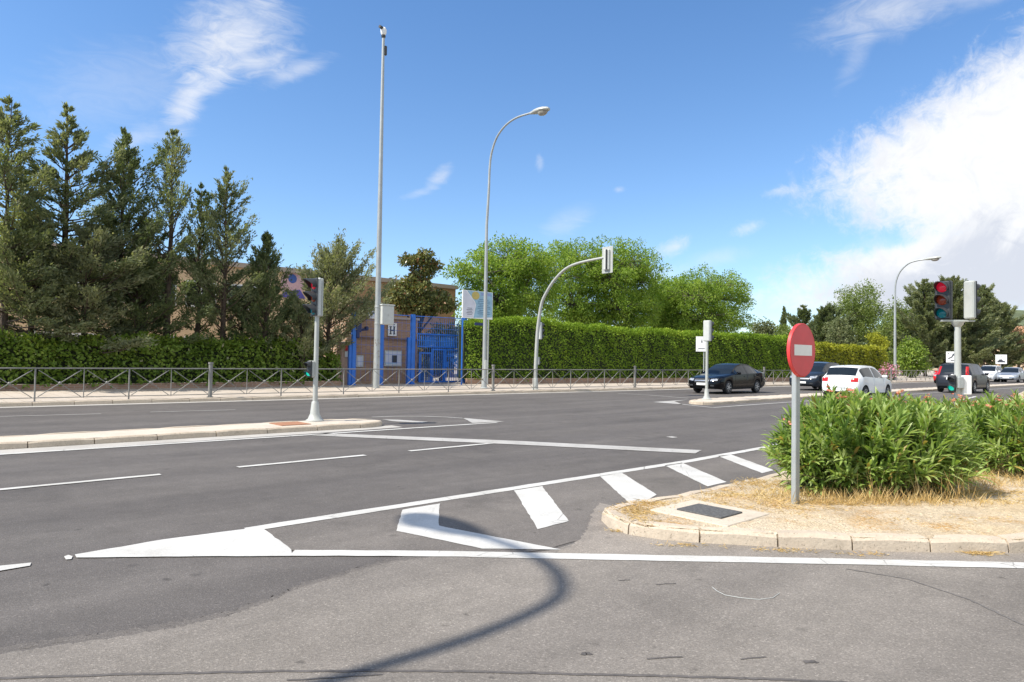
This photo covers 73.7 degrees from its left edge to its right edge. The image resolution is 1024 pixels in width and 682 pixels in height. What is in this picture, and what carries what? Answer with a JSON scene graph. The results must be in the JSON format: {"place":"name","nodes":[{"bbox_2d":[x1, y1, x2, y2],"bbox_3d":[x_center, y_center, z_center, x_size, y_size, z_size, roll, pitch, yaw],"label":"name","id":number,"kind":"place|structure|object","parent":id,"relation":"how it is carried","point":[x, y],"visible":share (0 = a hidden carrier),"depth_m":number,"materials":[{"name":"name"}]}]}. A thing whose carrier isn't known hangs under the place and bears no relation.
{"place":"outdoors","nodes":[
{"label":"outdoors","id":0,"kind":"place"},
{"bbox_2d":[417,319,460,380],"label":"garden shrub","id":1,"kind":"object","parent":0,"point":[451,330],"visible":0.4,"depth_m":40.71,"materials":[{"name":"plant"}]},
{"bbox_2d":[0,361,935,401],"bbox_3d":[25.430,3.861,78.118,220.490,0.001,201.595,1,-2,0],"label":"pavement","id":2,"kind":"structure","parent":0,"point":[270,391],"depth_m":27.34,"materials":[{"name":"concrete"}]},
{"bbox_2d":[0,216,106,343],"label":"conifer tree","id":3,"kind":"object","parent":2,"relation":"on","point":[15,283],"visible":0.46,"depth_m":25.00,"materials":[{"name":"green plant"}]},
{"bbox_2d":[0,94,113,384],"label":"conifer tree","id":4,"kind":"object","parent":2,"relation":"on","point":[12,170],"visible":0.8,"depth_m":24.71,"materials":[{"name":"green plant"}]},
{"bbox_2d":[9,220,158,383],"bbox_3d":[-16.428,-1.402,26.106,5.545,6.498,4.739,2,-2,-25],"label":"conifer tree","id":5,"kind":"object","parent":2,"relation":"on","point":[91,261],"visible":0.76,"depth_m":25.91,"materials":[{"name":"green plant"}]},
{"bbox_2d":[0,101,178,324],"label":"conifer tree","id":6,"kind":"object","parent":2,"relation":"on","point":[80,162],"visible":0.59,"depth_m":26.54,"materials":[{"name":"green plant"}]},
{"bbox_2d":[70,127,193,335],"bbox_3d":[-15.477,-3.510,28.308,5.298,10.847,4.429,0,-2,27],"label":"conifer tree","id":7,"kind":"object","parent":2,"relation":"on","point":[126,183],"visible":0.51,"depth_m":27.94,"materials":[{"name":"green plant"}]},
{"bbox_2d":[87,250,214,348],"bbox_3d":[-14.737,-0.860,28.180,5.194,5.584,3.941,1,-2,-1],"label":"conifer tree","id":8,"kind":"object","parent":2,"relation":"on","point":[179,325],"visible":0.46,"depth_m":28.04,"materials":[{"name":"green plant"}]},
{"bbox_2d":[98,215,204,341],"bbox_3d":[-15.880,-1.803,29.777,3.606,7.506,3.754,0,-2,19],"label":"conifer tree","id":9,"kind":"object","parent":2,"relation":"on","point":[163,235],"visible":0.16,"depth_m":29.35,"materials":[{"name":"green plant"}]},
{"bbox_2d":[118,129,206,339],"bbox_3d":[-14.586,-3.606,28.817,3.212,11.095,3.539,1,-2,-20],"label":"conifer tree","id":10,"kind":"object","parent":2,"relation":"on","point":[168,169],"visible":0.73,"depth_m":28.80,"materials":[{"name":"green plant"}]},
{"bbox_2d":[0,328,342,390],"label":"ivy hedge","id":11,"kind":"object","parent":2,"relation":"on","point":[23,351],"visible":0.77,"depth_m":27.44,"materials":[{"name":"plant"}]},
{"bbox_2d":[171,181,238,382],"bbox_3d":[-13.845,-2.597,30.287,4.280,9.178,3.315,0,-2,35],"label":"conifer tree","id":12,"kind":"object","parent":2,"relation":"on","point":[201,246],"visible":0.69,"depth_m":30.43,"materials":[{"name":"green plant"}]},
{"bbox_2d":[0,243,457,376],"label":"school building","id":13,"kind":"structure","parent":2,"relation":"on","point":[295,283],"depth_m":42.67,"materials":[{"name":"brick"}]},
{"bbox_2d":[185,280,216,307],"bbox_3d":[-17.852,-2.686,39.182,1.700,1.500,0.110,2,-2,-42],"label":"window","id":14,"kind":"structure","parent":13,"relation":"in","point":[185,280],"depth_m":38.91,"materials":[{"name":"white glass"}]},
{"bbox_2d":[229,284,243,303],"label":"window","id":15,"kind":"structure","parent":13,"relation":"in","point":[240,285],"depth_m":40.38,"materials":[{"name":"white glass"}]},
{"bbox_2d":[176,165,282,341],"bbox_3d":[-12.844,-2.936,30.996,4.380,9.931,5.797,2,-2,-27],"label":"conifer tree","id":16,"kind":"object","parent":2,"relation":"on","point":[225,216],"visible":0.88,"depth_m":30.23,"materials":[{"name":"green plant"}]},
{"bbox_2d":[200,286,274,360],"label":"conifer tree","id":17,"kind":"object","parent":2,"relation":"on","point":[234,329],"visible":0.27,"depth_m":31.36,"materials":[{"name":"green plant"}]},
{"bbox_2d":[227,230,310,364],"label":"conifer tree","id":18,"kind":"object","parent":2,"relation":"on","point":[268,266],"visible":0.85,"depth_m":30.82,"materials":[{"name":"green plant"}]},
{"bbox_2d":[260,299,343,379],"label":"conifer tree","id":19,"kind":"object","parent":2,"relation":"on","point":[303,333],"visible":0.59,"depth_m":31.50,"materials":[{"name":"green plant"}]},
{"bbox_2d":[280,227,401,376],"bbox_3d":[-8.470,-1.609,33.227,5.461,7.526,4.682,2,-2,-33],"label":"conifer tree","id":20,"kind":"object","parent":2,"relation":"on","point":[334,266],"visible":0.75,"depth_m":32.78,"materials":[{"name":"green plant"}]},
{"bbox_2d":[337,342,347,384],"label":"gate pillar","id":21,"kind":"structure","parent":2,"relation":"on","point":[343,359],"depth_m":33.48,"materials":[{"name":"concrete"}]},
{"bbox_2d":[319,300,419,383],"bbox_3d":[-7.895,0.182,37.441,3.990,4.382,4.120,2,-2,-42],"label":"brick gatehouse","id":22,"kind":"object","parent":2,"relation":"on","point":[403,328],"visible":0.19,"depth_m":35.92,"materials":[{"name":"brown brick"}]},
{"bbox_2d":[356,355,363,366],"bbox_3d":[-7.764,1.026,34.776,0.410,0.592,0.078,2,-2,-42],"label":"notice board","id":23,"kind":"object","parent":22,"relation":"attached to","point":[359,358],"visible":0.79,"depth_m":34.73,"materials":[{"name":"white"}]},
{"bbox_2d":[388,323,396,335],"bbox_3d":[-6.332,-0.606,36.107,0.525,0.669,0.068,2,-2,-42],"label":"wall sign","id":24,"kind":"object","parent":22,"relation":"attached to","point":[391,330],"visible":0.91,"depth_m":36.10,"materials":[{"name":"white metal"}]},
{"bbox_2d":[384,350,401,365],"bbox_3d":[-6.293,0.921,36.112,1.054,0.831,0.084,2,-2,-42],"label":"notice board","id":25,"kind":"object","parent":22,"relation":"attached to","point":[396,359],"visible":0.91,"depth_m":36.08,"materials":[{"name":"white"}]},
{"bbox_2d":[373,25,394,387],"bbox_3d":[-5.738,-6.065,30.866,0.978,16.368,0.490,2,-2,-42],"label":"camera mast","id":26,"kind":"object","parent":2,"relation":"on","point":[384,314],"visible":0.99,"depth_m":30.66,"materials":[{"name":"metal"}]},
{"bbox_2d":[347,312,466,384],"bbox_3d":[-5.226,0.484,35.648,7.287,3.766,0.260,2,-2,-42],"label":"blue fence","id":27,"kind":"object","parent":2,"relation":"on","point":[409,357],"visible":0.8,"depth_m":35.48,"materials":[{"name":"metal"}]},
{"bbox_2d":[417,370,425,380],"bbox_3d":[-5.185,1.992,39.181,0.540,0.716,0.532,2,-2,-42],"label":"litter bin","id":28,"kind":"object","parent":2,"relation":"on","point":[421,376],"visible":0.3,"depth_m":38.96,"materials":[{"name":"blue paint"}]},
{"bbox_2d":[382,247,460,380],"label":"magnolia tree","id":29,"kind":"object","parent":2,"relation":"on","point":[415,292],"visible":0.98,"depth_m":40.49,"materials":[{"name":"green plant"}]},
{"bbox_2d":[423,357,434,382],"bbox_3d":[-4.684,1.403,38.240,0.760,1.860,0.848,1,-2,0],"label":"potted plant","id":30,"kind":"object","parent":2,"relation":"on","point":[427,364],"visible":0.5,"depth_m":38.16,"materials":[{"name":"green plant"}]},
{"bbox_2d":[417,333,460,381],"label":"blue gate","id":31,"kind":"structure","parent":2,"relation":"on","point":[445,364],"depth_m":37.63,"materials":[{"name":"metal"}]},
{"bbox_2d":[0,362,938,400],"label":"railing","id":32,"kind":"object","parent":2,"relation":"on","point":[210,379],"visible":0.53,"depth_m":25.14,"materials":[{"name":"metal"}]},
{"bbox_2d":[461,290,492,384],"bbox_3d":[-1.896,-0.116,36.594,2.084,5.120,0.136,2,-2,-42],"label":"poster panel","id":33,"kind":"object","parent":2,"relation":"on","point":[472,304],"visible":0.83,"depth_m":36.48,"materials":[{"name":"multicoloured paper"}]},
{"bbox_2d":[439,231,567,321],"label":"broadleaf tree","id":34,"kind":"object","parent":2,"relation":"on","point":[516,294],"visible":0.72,"depth_m":46.56,"materials":[{"name":"green plant"}]},
{"bbox_2d":[480,106,549,387],"bbox_3d":[0.073,-4.015,31.053,0.432,12.500,4.281,2,-2,-42],"label":"street lamp","id":35,"kind":"object","parent":2,"relation":"on","point":[541,111],"visible":0.95,"depth_m":32.33,"materials":[{"name":"metal"}]},
{"bbox_2d":[532,246,613,389],"bbox_3d":[2.661,-0.848,30.255,0.614,6.207,4.715,2,-2,-42],"label":"traffic light","id":36,"kind":"object","parent":2,"relation":"on","point":[607,258],"visible":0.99,"depth_m":31.09,"materials":[{"name":"grey paint"}]},
{"bbox_2d":[530,235,627,327],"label":"broadleaf tree","id":37,"kind":"object","parent":2,"relation":"on","point":[580,307],"visible":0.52,"depth_m":54.69,"materials":[{"name":"green plant"}]},
{"bbox_2d":[457,314,791,383],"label":"tall hedge","id":38,"kind":"object","parent":2,"relation":"on","point":[580,345],"visible":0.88,"depth_m":42.38,"materials":[{"name":"plant"}]},
{"bbox_2d":[585,236,672,331],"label":"broadleaf tree","id":39,"kind":"object","parent":2,"relation":"on","point":[634,308],"visible":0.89,"depth_m":56.17,"materials":[{"name":"green plant"}]},
{"bbox_2d":[642,273,698,330],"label":"broadleaf tree","id":40,"kind":"object","parent":2,"relation":"on","point":[665,316],"visible":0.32,"depth_m":62.17,"materials":[{"name":"green plant"}]},
{"bbox_2d":[696,336,705,370],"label":"plate sign","id":41,"kind":"object","parent":2,"relation":"on","point":[700,345],"visible":0.72,"depth_m":41.08,"materials":[{"name":"metal"}]},
{"bbox_2d":[661,262,757,335],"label":"broadleaf tree","id":42,"kind":"object","parent":2,"relation":"on","point":[708,292],"visible":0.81,"depth_m":61.60,"materials":[{"name":"green plant"}]},
{"bbox_2d":[748,316,777,336],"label":"broadleaf tree","id":43,"kind":"object","parent":2,"relation":"on","point":[759,327],"visible":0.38,"depth_m":80.77,"materials":[{"name":"green plant"}]},
{"bbox_2d":[772,322,791,335],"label":"broadleaf tree","id":44,"kind":"object","parent":2,"relation":"on","point":[783,329],"visible":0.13,"depth_m":76.49,"materials":[{"name":"green plant"}]},
{"bbox_2d":[778,306,786,328],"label":"conifer tree","id":45,"kind":"object","parent":2,"relation":"on","point":[783,319],"visible":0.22,"depth_m":118.71,"materials":[{"name":"green plant"}]},
{"bbox_2d":[784,304,814,330],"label":"conifer tree","id":46,"kind":"object","parent":2,"relation":"on","point":[803,314],"visible":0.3,"depth_m":97.23,"materials":[{"name":"green plant"}]},
{"bbox_2d":[807,301,865,344],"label":"conifer tree","id":47,"kind":"object","parent":2,"relation":"on","point":[826,313],"visible":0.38,"depth_m":92.21,"materials":[{"name":"green plant"}]},
{"bbox_2d":[822,315,860,344],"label":"broadleaf tree","id":48,"kind":"object","parent":2,"relation":"on","point":[837,333],"visible":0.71,"depth_m":77.99,"materials":[{"name":"green plant"}]},
{"bbox_2d":[814,341,887,372],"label":"yellow hedge","id":49,"kind":"object","parent":2,"relation":"on","point":[855,354],"visible":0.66,"depth_m":60.66,"materials":[{"name":"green plant"}]},
{"bbox_2d":[831,279,887,344],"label":"broadleaf tree","id":50,"kind":"object","parent":2,"relation":"on","point":[866,311],"visible":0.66,"depth_m":98.62,"materials":[{"name":"green plant"}]},
{"bbox_2d":[864,329,889,367],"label":"broadleaf tree","id":51,"kind":"object","parent":2,"relation":"on","point":[877,338],"visible":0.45,"depth_m":67.98,"materials":[{"name":"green plant"}]},
{"bbox_2d":[871,328,893,367],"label":"broadleaf tree","id":52,"kind":"object","parent":2,"relation":"on","point":[883,345],"visible":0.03,"depth_m":91.24,"materials":[{"name":"green plant"}]},
{"bbox_2d":[878,362,899,379],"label":"flowering bush","id":53,"kind":"object","parent":2,"relation":"on","point":[886,368],"visible":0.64,"depth_m":62.04,"materials":[{"name":"pink plant"}]},
{"bbox_2d":[876,295,929,375],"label":"broadleaf tree","id":54,"kind":"object","parent":2,"relation":"on","point":[889,321],"visible":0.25,"depth_m":88.95,"materials":[{"name":"green plant"}]},
{"bbox_2d":[889,335,932,377],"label":"round bush","id":55,"kind":"object","parent":2,"relation":"on","point":[912,352],"visible":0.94,"depth_m":75.58,"materials":[{"name":"green plant"}]},
{"bbox_2d":[893,256,940,379],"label":"street lamp","id":56,"kind":"object","parent":2,"relation":"on","point":[935,258],"visible":0.9,"depth_m":62.34,"materials":[{"name":"metal"}]},
{"bbox_2d":[885,278,953,376],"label":"conifer tree","id":57,"kind":"object","parent":2,"relation":"on","point":[919,301],"visible":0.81,"depth_m":84.72,"materials":[{"name":"green plant"}]},
{"bbox_2d":[946,352,953,362],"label":"plate sign","id":58,"kind":"object","parent":2,"relation":"on","point":[949,356],"visible":0.66,"depth_m":69.91,"materials":[{"name":"metal"}]},
{"bbox_2d":[927,275,1003,367],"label":"conifer tree","id":59,"kind":"object","parent":2,"relation":"on","point":[958,309],"visible":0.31,"depth_m":86.51,"materials":[{"name":"green plant"}]},
{"bbox_2d":[934,290,1009,364],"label":"conifer tree","id":60,"kind":"object","parent":2,"relation":"on","point":[986,326],"visible":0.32,"depth_m":87.46,"materials":[{"name":"green plant"}]},
{"bbox_2d":[962,283,1023,369],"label":"conifer tree","id":61,"kind":"object","parent":2,"relation":"on","point":[983,291],"visible":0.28,"depth_m":100.57,"materials":[{"name":"green plant"}]},
{"bbox_2d":[976,297,1023,365],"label":"conifer tree","id":62,"kind":"object","parent":2,"relation":"on","point":[1006,317],"visible":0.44,"depth_m":100.27,"materials":[{"name":"green plant"}]},
{"bbox_2d":[995,355,1006,365],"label":"plate sign","id":63,"kind":"object","parent":2,"relation":"on","point":[1000,359],"visible":0.86,"depth_m":80.42,"materials":[{"name":"metal"}]},
{"bbox_2d":[1010,324,1023,368],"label":"broadleaf tree","id":64,"kind":"object","parent":2,"relation":"on","point":[1021,341],"visible":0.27,"depth_m":105.62,"materials":[{"name":"green plant"}]},
{"bbox_2d":[0,543,1023,681],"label":"slip road","id":65,"kind":"structure","parent":0,"point":[840,622],"depth_m":3.80,"materials":[{"name":"grey asphalt"}]},
{"bbox_2d":[0,579,849,681],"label":"road crack","id":66,"kind":"object","parent":65,"relation":"on","point":[486,671],"visible":1,"depth_m":3.24,"materials":[{"name":"grey asphalt"}]},
{"bbox_2d":[556,503,1023,561],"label":"dusty verge","id":67,"kind":"structure","parent":65,"relation":"on","point":[597,538],"depth_m":5.43,"materials":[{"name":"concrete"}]},
{"bbox_2d":[849,569,1023,624],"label":"road seam","id":68,"kind":"object","parent":65,"relation":"on","point":[951,593],"visible":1,"depth_m":4.45,"materials":[{"name":"black asphalt"}]},
{"bbox_2d":[0,380,1023,647],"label":"road","id":69,"kind":"structure","parent":0,"point":[194,488],"depth_m":8.76,"materials":[{"name":"grey asphalt"}]},
{"bbox_2d":[0,419,376,441],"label":"median","id":70,"kind":"object","parent":69,"relation":"on","point":[26,438],"visible":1,"depth_m":12.35,"materials":[{"name":"beige concrete"}]},
{"bbox_2d":[269,421,309,425],"bbox_3d":[-4.547,1.693,13.989,0.620,0.012,0.620,2,-2,-42],"label":"access cover","id":71,"kind":"object","parent":70,"relation":"on","point":[289,423],"visible":1,"depth_m":13.93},
{"bbox_2d":[303,278,323,421],"bbox_3d":[-4.258,0.183,14.694,0.376,3.094,0.506,0,-2,28],"label":"traffic light","id":72,"kind":"object","parent":70,"relation":"on","point":[314,295],"visible":1,"depth_m":14.67,"materials":[{"name":"grey paint"}]},
{"bbox_2d":[0,419,381,449],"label":"median kerb","id":73,"kind":"structure","parent":69,"relation":"on","point":[104,440],"depth_m":12.08,"materials":[{"name":"concrete"}]},
{"bbox_2d":[0,556,428,653],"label":"surfacing edge","id":74,"kind":"object","parent":69,"relation":"on","point":[83,638],"visible":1,"depth_m":3.71,"materials":[{"name":"asphalt"}]},
{"bbox_2d":[0,443,492,569],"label":"lane line","id":75,"kind":"object","parent":69,"relation":"on","point":[5,567],"visible":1,"depth_m":8.19,"materials":[{"name":"white paint"}]},
{"bbox_2d":[0,422,497,454],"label":"edge line","id":76,"kind":"object","parent":69,"relation":"on","point":[227,439],"visible":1,"depth_m":11.86,"materials":[{"name":"white paint"}]},
{"bbox_2d":[0,382,917,453],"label":"gutter","id":77,"kind":"object","parent":69,"relation":"on","point":[138,443],"visible":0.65,"depth_m":12.73,"materials":[{"name":"concrete"}]},
{"bbox_2d":[0,380,933,406],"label":"kerb","id":78,"kind":"structure","parent":69,"relation":"on","point":[52,403],"depth_m":23.77,"materials":[{"name":"concrete"}]},
{"bbox_2d":[315,433,700,452],"bbox_3d":[-0.295,1.815,12.284,7.167,0.001,0.587,1,-2,14],"label":"stop line","id":79,"kind":"object","parent":69,"relation":"on","point":[530,443],"visible":1,"depth_m":12.19,"materials":[{"name":"paint"}]},
{"bbox_2d":[0,387,1022,437],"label":"median marking","id":80,"kind":"object","parent":69,"relation":"on","point":[483,421],"visible":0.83,"depth_m":16.96,"materials":[{"name":"paint"}]},
{"bbox_2d":[265,450,782,551],"bbox_3d":[2.787,1.771,8.703,12.065,0.001,2.550,2,-2,-42],"label":"gore area","id":81,"kind":"object","parent":69,"relation":"on","point":[505,514],"visible":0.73,"depth_m":6.40,"materials":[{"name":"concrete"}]},
{"bbox_2d":[64,396,1023,567],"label":"gore marking","id":82,"kind":"object","parent":69,"relation":"on","point":[541,507],"visible":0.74,"depth_m":5.49,"materials":[{"name":"white paint"}]},
{"bbox_2d":[689,363,764,393],"bbox_3d":[10.758,1.832,34.050,4.760,1.470,2.140,2,-2,-42],"label":"black sedan","id":83,"kind":"object","parent":69,"relation":"on","point":[726,378],"visible":0.99,"depth_m":33.23,"materials":[{"name":"paint"}]},
{"bbox_2d":[601,391,1023,552],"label":"island kerb","id":84,"kind":"structure","parent":69,"relation":"on","point":[892,542],"depth_m":5.56,"materials":[{"name":"concrete"}]},
{"bbox_2d":[604,394,1023,545],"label":"traffic island","id":85,"kind":"structure","parent":69,"relation":"on","point":[933,519],"depth_m":6.28,"materials":[{"name":"soil"}]},
{"bbox_2d":[651,500,769,526],"bbox_3d":[1.817,1.601,6.287,0.740,0.088,0.800,2,-2,-42],"label":"concrete slab","id":86,"kind":"object","parent":85,"relation":"on","point":[713,513],"visible":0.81,"depth_m":6.21,"materials":[{"name":"concrete"}]},
{"bbox_2d":[787,323,814,503],"bbox_3d":[2.852,0.725,6.801,0.534,1.800,0.102,2,-2,-41],"label":"no entry sign","id":87,"kind":"object","parent":85,"relation":"on","point":[800,350],"visible":0.98,"depth_m":6.78,"materials":[{"name":"metal"}]},
{"bbox_2d":[599,455,1023,555],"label":"dry grass","id":88,"kind":"structure","parent":85,"relation":"on","point":[850,500],"depth_m":6.87,"materials":[{"name":"plant"}]},
{"bbox_2d":[759,383,995,496],"bbox_3d":[3.922,1.108,7.671,2.625,1.278,1.816,1,-2,-7],"label":"oleander bush","id":89,"kind":"object","parent":85,"relation":"on","point":[844,441],"visible":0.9,"depth_m":7.23,"materials":[{"name":"green plant"}]},
{"bbox_2d":[854,467,977,500],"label":"weed stalks","id":90,"kind":"object","parent":85,"relation":"on","point":[947,487],"visible":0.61,"depth_m":7.02,"materials":[{"name":"plant"}]},
{"bbox_2d":[886,392,953,429],"bbox_3d":[5.573,1.274,9.830,2.531,1.086,1.838,2,-2,-23],"label":"oleander bush","id":91,"kind":"object","parent":85,"relation":"on","point":[928,402],"visible":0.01,"depth_m":9.60,"materials":[{"name":"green plant"}]},
{"bbox_2d":[934,280,980,405],"bbox_3d":[9.368,0.321,14.405,0.980,3.194,0.428,1,-2,0],"label":"traffic light","id":92,"kind":"object","parent":85,"relation":"on","point":[958,383],"visible":0.99,"depth_m":14.33,"materials":[{"name":"grey paint"}]},
{"bbox_2d":[920,393,1001,426],"bbox_3d":[7.490,1.385,11.565,3.132,1.025,2.275,2,-2,-29],"label":"oleander bush","id":93,"kind":"object","parent":85,"relation":"on","point":[946,402],"visible":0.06,"depth_m":11.33,"materials":[{"name":"green plant"}]},
{"bbox_2d":[944,388,1023,476],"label":"oleander bush","id":94,"kind":"object","parent":85,"relation":"on","point":[1003,432],"visible":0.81,"depth_m":8.79,"materials":[{"name":"green plant"}]},
{"bbox_2d":[789,362,838,390],"bbox_3d":[17.853,2.021,39.832,4.290,1.620,2.080,2,-2,-42],"label":"people carrier","id":95,"kind":"object","parent":69,"relation":"on","point":[815,375],"visible":0.41,"depth_m":38.45,"materials":[{"name":"metal"}]},
{"bbox_2d":[689,383,1023,404],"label":"median kerb","id":96,"kind":"structure","parent":69,"relation":"on","point":[746,401],"depth_m":27.13,"materials":[{"name":"concrete"}]},
{"bbox_2d":[822,365,891,398],"bbox_3d":[15.047,1.726,29.706,3.990,1.585,2.000,2,-2,-42],"label":"white hatchback","id":97,"kind":"object","parent":69,"relation":"on","point":[866,379],"visible":0.76,"depth_m":28.59,"materials":[{"name":"paint"}]},
{"bbox_2d":[691,383,1023,401],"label":"median","id":98,"kind":"object","parent":69,"relation":"on","point":[737,398],"visible":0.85,"depth_m":27.93,"materials":[{"name":"beige concrete"}]},
{"bbox_2d":[702,320,713,399],"bbox_3d":[7.396,0.718,25.723,0.575,2.973,0.380,2,-2,-42],"label":"traffic light","id":99,"kind":"object","parent":98,"relation":"on","point":[708,330],"visible":1,"depth_m":25.61,"materials":[{"name":"grey paint"}]},
{"bbox_2d":[936,363,989,392],"bbox_3d":[26.033,2.115,39.367,4.476,1.660,2.120,2,-2,-42],"label":"estate car","id":100,"kind":"object","parent":69,"relation":"on","point":[980,379],"visible":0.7,"depth_m":38.29,"materials":[{"name":"grey paint"}]},
{"bbox_2d":[981,365,1003,381],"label":"white compact car","id":101,"kind":"object","parent":69,"relation":"on","point":[992,370],"visible":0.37,"depth_m":67.20,"materials":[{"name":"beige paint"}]},
{"bbox_2d":[996,367,1023,382],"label":"silver sedan","id":102,"kind":"object","parent":69,"relation":"on","point":[1005,374],"visible":1,"depth_m":66.15,"materials":[{"name":"paint"}]},
{"bbox_2d":[0,0,1023,332],"label":"sky","id":103,"kind":"structure","parent":0,"point":[804,149],"materials":[{"name":"blue"}]},
{"bbox_2d":[863,310,1023,368],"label":"hill","id":104,"kind":"structure","parent":0,"point":[1018,313],"depth_m":400.89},
{"bbox_2d":[928,360,1023,369],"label":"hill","id":105,"kind":"structure","parent":0,"point":[985,363],"depth_m":238.43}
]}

